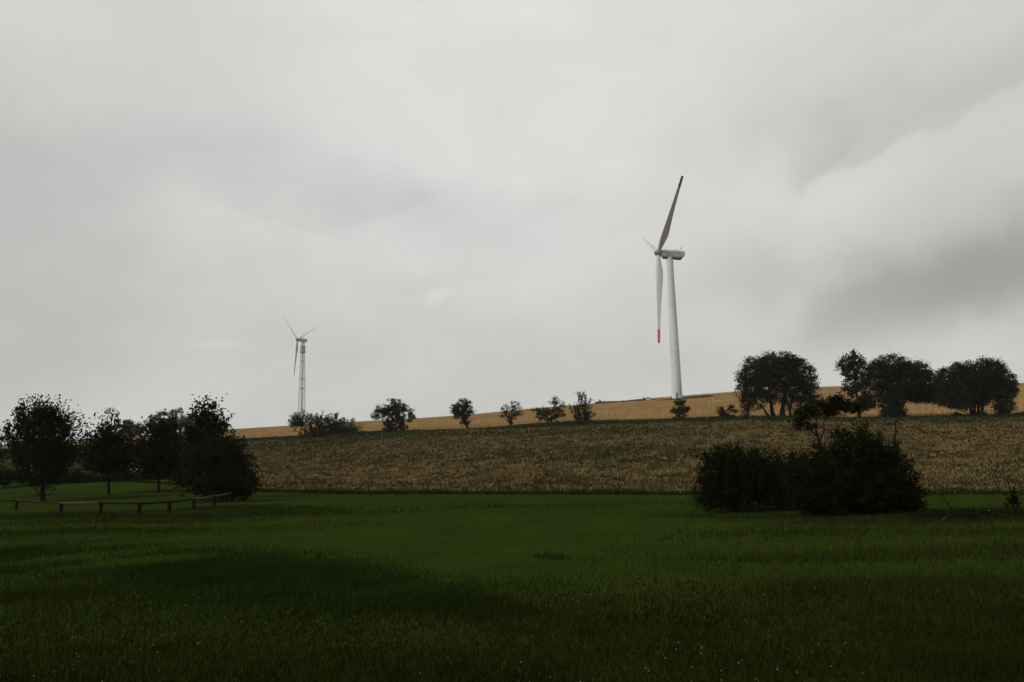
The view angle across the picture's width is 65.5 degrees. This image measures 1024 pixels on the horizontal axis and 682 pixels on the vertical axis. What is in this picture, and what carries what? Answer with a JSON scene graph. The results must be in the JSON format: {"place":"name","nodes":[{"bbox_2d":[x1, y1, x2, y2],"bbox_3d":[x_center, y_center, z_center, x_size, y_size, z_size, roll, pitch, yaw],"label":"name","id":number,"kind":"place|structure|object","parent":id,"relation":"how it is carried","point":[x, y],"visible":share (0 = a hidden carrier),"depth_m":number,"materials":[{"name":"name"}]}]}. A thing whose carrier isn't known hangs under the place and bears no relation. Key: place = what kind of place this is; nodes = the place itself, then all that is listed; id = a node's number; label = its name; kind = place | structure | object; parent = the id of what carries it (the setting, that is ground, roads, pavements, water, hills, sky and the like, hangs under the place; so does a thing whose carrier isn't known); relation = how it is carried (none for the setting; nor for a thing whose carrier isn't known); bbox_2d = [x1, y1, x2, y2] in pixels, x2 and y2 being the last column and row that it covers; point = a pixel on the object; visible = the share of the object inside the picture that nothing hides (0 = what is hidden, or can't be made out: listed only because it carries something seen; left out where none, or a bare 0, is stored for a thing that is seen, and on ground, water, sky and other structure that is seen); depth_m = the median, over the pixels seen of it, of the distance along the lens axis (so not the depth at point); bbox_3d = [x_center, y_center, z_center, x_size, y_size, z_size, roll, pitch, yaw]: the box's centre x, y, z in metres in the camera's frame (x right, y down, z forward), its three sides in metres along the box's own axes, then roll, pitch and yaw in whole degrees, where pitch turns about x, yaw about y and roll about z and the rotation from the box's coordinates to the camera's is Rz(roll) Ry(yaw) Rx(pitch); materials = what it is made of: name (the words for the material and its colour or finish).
{"place":"outdoors","nodes":[
{"label":"outdoors","id":0,"kind":"place"},
{"bbox_2d":[0,534,608,637],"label":"long grass","id":1,"kind":"structure","parent":0,"point":[276,566],"depth_m":11.49,"materials":[{"name":"green plant"}]},
{"bbox_2d":[0,480,1023,681],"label":"meadow","id":2,"kind":"structure","parent":0,"point":[147,486],"depth_m":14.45,"materials":[{"name":"green plant"}]},
{"bbox_2d":[0,433,6,466],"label":"lime tree","id":3,"kind":"object","parent":2,"relation":"on","point":[1,455],"visible":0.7,"depth_m":50.33,"materials":[{"name":"green plant"}]},
{"bbox_2d":[0,394,90,500],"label":"lime tree","id":4,"kind":"object","parent":2,"relation":"on","point":[37,425],"visible":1,"depth_m":44.73,"materials":[{"name":"green plant"}]},
{"bbox_2d":[9,469,147,475],"bbox_3d":[-36.897,11.191,65.624,21.422,1.395,2.052,-5,-10,24],"label":"rail fence","id":5,"kind":"object","parent":2,"relation":"on","point":[83,470],"visible":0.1,"depth_m":63.58,"materials":[{"name":"brown wood"}]},
{"bbox_2d":[0,466,187,487],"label":"hawthorn bush","id":6,"kind":"object","parent":2,"relation":"on","point":[7,477],"visible":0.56,"depth_m":61.65,"materials":[{"name":"green plant"}]},
{"bbox_2d":[74,407,143,494],"bbox_3d":[-25.740,6.930,50.486,5.029,5.800,3.836,-1,-9,0],"label":"maple tree","id":7,"kind":"object","parent":2,"relation":"on","point":[106,447],"visible":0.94,"depth_m":50.23,"materials":[{"name":"green plant"}]},
{"bbox_2d":[0,492,242,513],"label":"rail fence","id":8,"kind":"object","parent":2,"relation":"on","point":[138,503],"visible":0.77,"depth_m":32.13,"materials":[{"name":"brown wood"}]},
{"bbox_2d":[121,409,188,492],"bbox_3d":[-22.244,7.002,50.274,4.530,5.346,3.807,-1,-9,0],"label":"maple tree","id":9,"kind":"object","parent":2,"relation":"on","point":[159,452],"visible":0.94,"depth_m":49.94,"materials":[{"name":"green plant"}]},
{"bbox_2d":[175,392,234,495],"bbox_3d":[-17.434,5.964,45.213,3.036,6.053,2.947,4,-11,-33],"label":"cherry tree","id":10,"kind":"object","parent":2,"relation":"on","point":[206,420],"visible":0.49,"depth_m":45.15,"materials":[{"name":"green plant"}]},
{"bbox_2d":[162,425,263,501],"bbox_3d":[-15.399,6.385,41.368,4.898,4.104,3.541,-1,-9,0],"label":"hawthorn bush","id":11,"kind":"object","parent":2,"relation":"on","point":[225,469],"visible":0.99,"depth_m":40.87,"materials":[{"name":"green plant"}]},
{"bbox_2d":[0,529,1023,681],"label":"clover sward","id":12,"kind":"structure","parent":2,"relation":"on","point":[995,658],"depth_m":7.01,"materials":[{"name":"green plant"}]},
{"bbox_2d":[104,479,1023,494],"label":"field margin","id":13,"kind":"object","parent":2,"relation":"on","point":[561,492],"visible":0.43,"depth_m":42.52,"materials":[{"name":"green plant"}]},
{"bbox_2d":[691,440,811,512],"bbox_3d":[7.955,4.284,25.105,4.715,2.375,2.277,-1,-9,0],"label":"bramble bush","id":14,"kind":"object","parent":2,"relation":"on","point":[731,483],"visible":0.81,"depth_m":24.85,"materials":[{"name":"green plant"}]},
{"bbox_2d":[788,391,870,452],"bbox_3d":[10.456,3.575,25.968,2.764,3.934,0.910,-1,-9,0],"label":"elder tree","id":15,"kind":"object","parent":2,"relation":"on","point":[828,409],"visible":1,"depth_m":26.04,"materials":[{"name":"green plant"}]},
{"bbox_2d":[774,418,931,516],"bbox_3d":[9.450,3.558,22.319,4.295,2.841,2.533,-1,-9,0],"label":"bramble bush","id":16,"kind":"object","parent":2,"relation":"on","point":[838,472],"visible":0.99,"depth_m":21.93,"materials":[{"name":"green plant"}]},
{"bbox_2d":[886,421,898,449],"bbox_3d":[12.435,4.048,25.754,0.412,2.943,0.226,-1,-9,0],"label":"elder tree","id":17,"kind":"object","parent":2,"relation":"on","point":[895,431],"visible":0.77,"depth_m":25.91,"materials":[{"name":"plant"}]},
{"bbox_2d":[859,503,1023,521],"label":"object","id":18,"kind":"object","parent":2,"relation":"on","point":[962,513],"visible":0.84,"depth_m":19.61,"materials":[{"name":"plant"}]},
{"bbox_2d":[1003,486,1021,510],"bbox_3d":[14.025,4.485,22.263,0.473,0.850,0.457,-1,-9,0],"label":"shrub","id":19,"kind":"object","parent":2,"relation":"on","point":[1012,498],"visible":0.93,"depth_m":22.23,"materials":[{"name":"green plant"}]},
{"bbox_2d":[0,0,1023,444],"label":"sky","id":20,"kind":"structure","parent":0,"point":[460,199],"materials":[{"name":"grey"}]},
{"bbox_2d":[0,416,1023,494],"bbox_3d":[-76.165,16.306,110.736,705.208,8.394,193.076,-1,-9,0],"label":"grain field","id":21,"kind":"structure","parent":0,"point":[1001,476],"depth_m":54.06,"materials":[{"name":"beige plant"}]},
{"bbox_2d":[293,409,364,436],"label":"hawthorn bush","id":22,"kind":"object","parent":21,"relation":"on","point":[339,426],"visible":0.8,"depth_m":161.71,"materials":[{"name":"green plant"}]},
{"bbox_2d":[0,415,1023,494],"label":"weeds","id":23,"kind":"object","parent":21,"relation":"on","point":[385,433],"visible":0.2,"depth_m":91.99,"materials":[{"name":"brown plant"}]},
{"bbox_2d":[5,412,1023,449],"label":"bank grass","id":24,"kind":"structure","parent":21,"relation":"on","point":[606,421],"depth_m":141.28,"materials":[{"name":"green plant"}]},
{"bbox_2d":[669,399,691,418],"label":"young tree","id":25,"kind":"object","parent":21,"relation":"on","point":[680,408],"visible":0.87,"depth_m":139.31,"materials":[{"name":"green plant"}]},
{"bbox_2d":[659,398,1019,416],"bbox_3d":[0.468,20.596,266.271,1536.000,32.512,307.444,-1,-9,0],"label":"wheat field","id":26,"kind":"structure","parent":0,"point":[863,413],"depth_m":163.99,"materials":[{"name":"plant"}]},
{"bbox_2d":[118,418,147,435],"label":"tree","id":27,"kind":"object","parent":26,"relation":"on","point":[133,426],"visible":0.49,"depth_m":392.25,"materials":[{"name":"green plant"}]},
{"bbox_2d":[144,407,198,434],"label":"tree","id":28,"kind":"object","parent":26,"relation":"on","point":[177,412],"visible":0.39,"depth_m":387.13,"materials":[{"name":"green plant"}]},
{"bbox_2d":[288,409,318,435],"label":"apple tree","id":29,"kind":"object","parent":26,"relation":"on","point":[296,420],"visible":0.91,"depth_m":164.47,"materials":[{"name":"green plant"}]},
{"bbox_2d":[370,398,416,431],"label":"apple tree","id":30,"kind":"object","parent":26,"relation":"on","point":[392,410],"visible":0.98,"depth_m":157.49,"materials":[{"name":"green plant"}]},
{"bbox_2d":[448,398,474,427],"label":"apple tree","id":31,"kind":"object","parent":26,"relation":"on","point":[464,413],"visible":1,"depth_m":152.32,"materials":[{"name":"green plant"}]},
{"bbox_2d":[500,401,522,425],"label":"apple tree","id":32,"kind":"object","parent":26,"relation":"on","point":[514,413],"visible":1,"depth_m":149.82,"materials":[{"name":"green plant"}]},
{"bbox_2d":[2,383,1023,448],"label":"wheat crop","id":33,"kind":"object","parent":26,"relation":"on","point":[650,409],"visible":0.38,"depth_m":215.73,"materials":[{"name":"beige plant"}]},
{"bbox_2d":[529,396,566,421],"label":"apple tree","id":34,"kind":"object","parent":26,"relation":"on","point":[545,413],"visible":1,"depth_m":147.00,"materials":[{"name":"green plant"}]},
{"bbox_2d":[568,392,596,422],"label":"apple tree","id":35,"kind":"object","parent":26,"relation":"on","point":[585,413],"visible":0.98,"depth_m":144.91,"materials":[{"name":"green plant"}]},
{"bbox_2d":[595,399,643,403],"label":"track verge","id":36,"kind":"structure","parent":26,"relation":"on","point":[619,401],"depth_m":388.64,"materials":[{"name":"green plant"}]},
{"bbox_2d":[643,176,684,398],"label":"wind turbine","id":37,"kind":"object","parent":26,"relation":"on","point":[670,256],"visible":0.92,"depth_m":351.81,"materials":[{"name":"white paint"}]},
{"bbox_2d":[662,395,714,400],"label":"turbine verge","id":38,"kind":"structure","parent":26,"relation":"on","point":[691,397],"depth_m":336.06,"materials":[{"name":"plant"}]},
{"bbox_2d":[715,404,738,417],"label":"hawthorn bush","id":39,"kind":"object","parent":26,"relation":"on","point":[722,412],"visible":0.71,"depth_m":136.61,"materials":[{"name":"green plant"}]},
{"bbox_2d":[733,350,822,418],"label":"willow tree","id":40,"kind":"object","parent":26,"relation":"on","point":[785,377],"visible":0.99,"depth_m":133.83,"materials":[{"name":"green plant"}]},
{"bbox_2d":[834,349,879,416],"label":"poplar tree","id":41,"kind":"object","parent":26,"relation":"on","point":[849,365],"visible":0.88,"depth_m":130.25,"materials":[{"name":"green plant"}]},
{"bbox_2d":[852,350,947,417],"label":"willow tree","id":42,"kind":"object","parent":26,"relation":"on","point":[908,379],"visible":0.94,"depth_m":127.88,"materials":[{"name":"green plant"}]},
{"bbox_2d":[929,355,1021,415],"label":"willow tree","id":43,"kind":"object","parent":26,"relation":"on","point":[987,382],"visible":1,"depth_m":123.92,"materials":[{"name":"green plant"}]},
{"bbox_3d":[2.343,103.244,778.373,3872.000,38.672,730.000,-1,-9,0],"label":"far slope","id":44,"kind":"structure","parent":0,"visible":0},
{"bbox_2d":[283,316,316,420],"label":"wind turbine","id":45,"kind":"object","parent":44,"relation":"on","point":[302,346],"visible":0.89,"depth_m":604.42,"materials":[{"name":"metal"}]}
]}

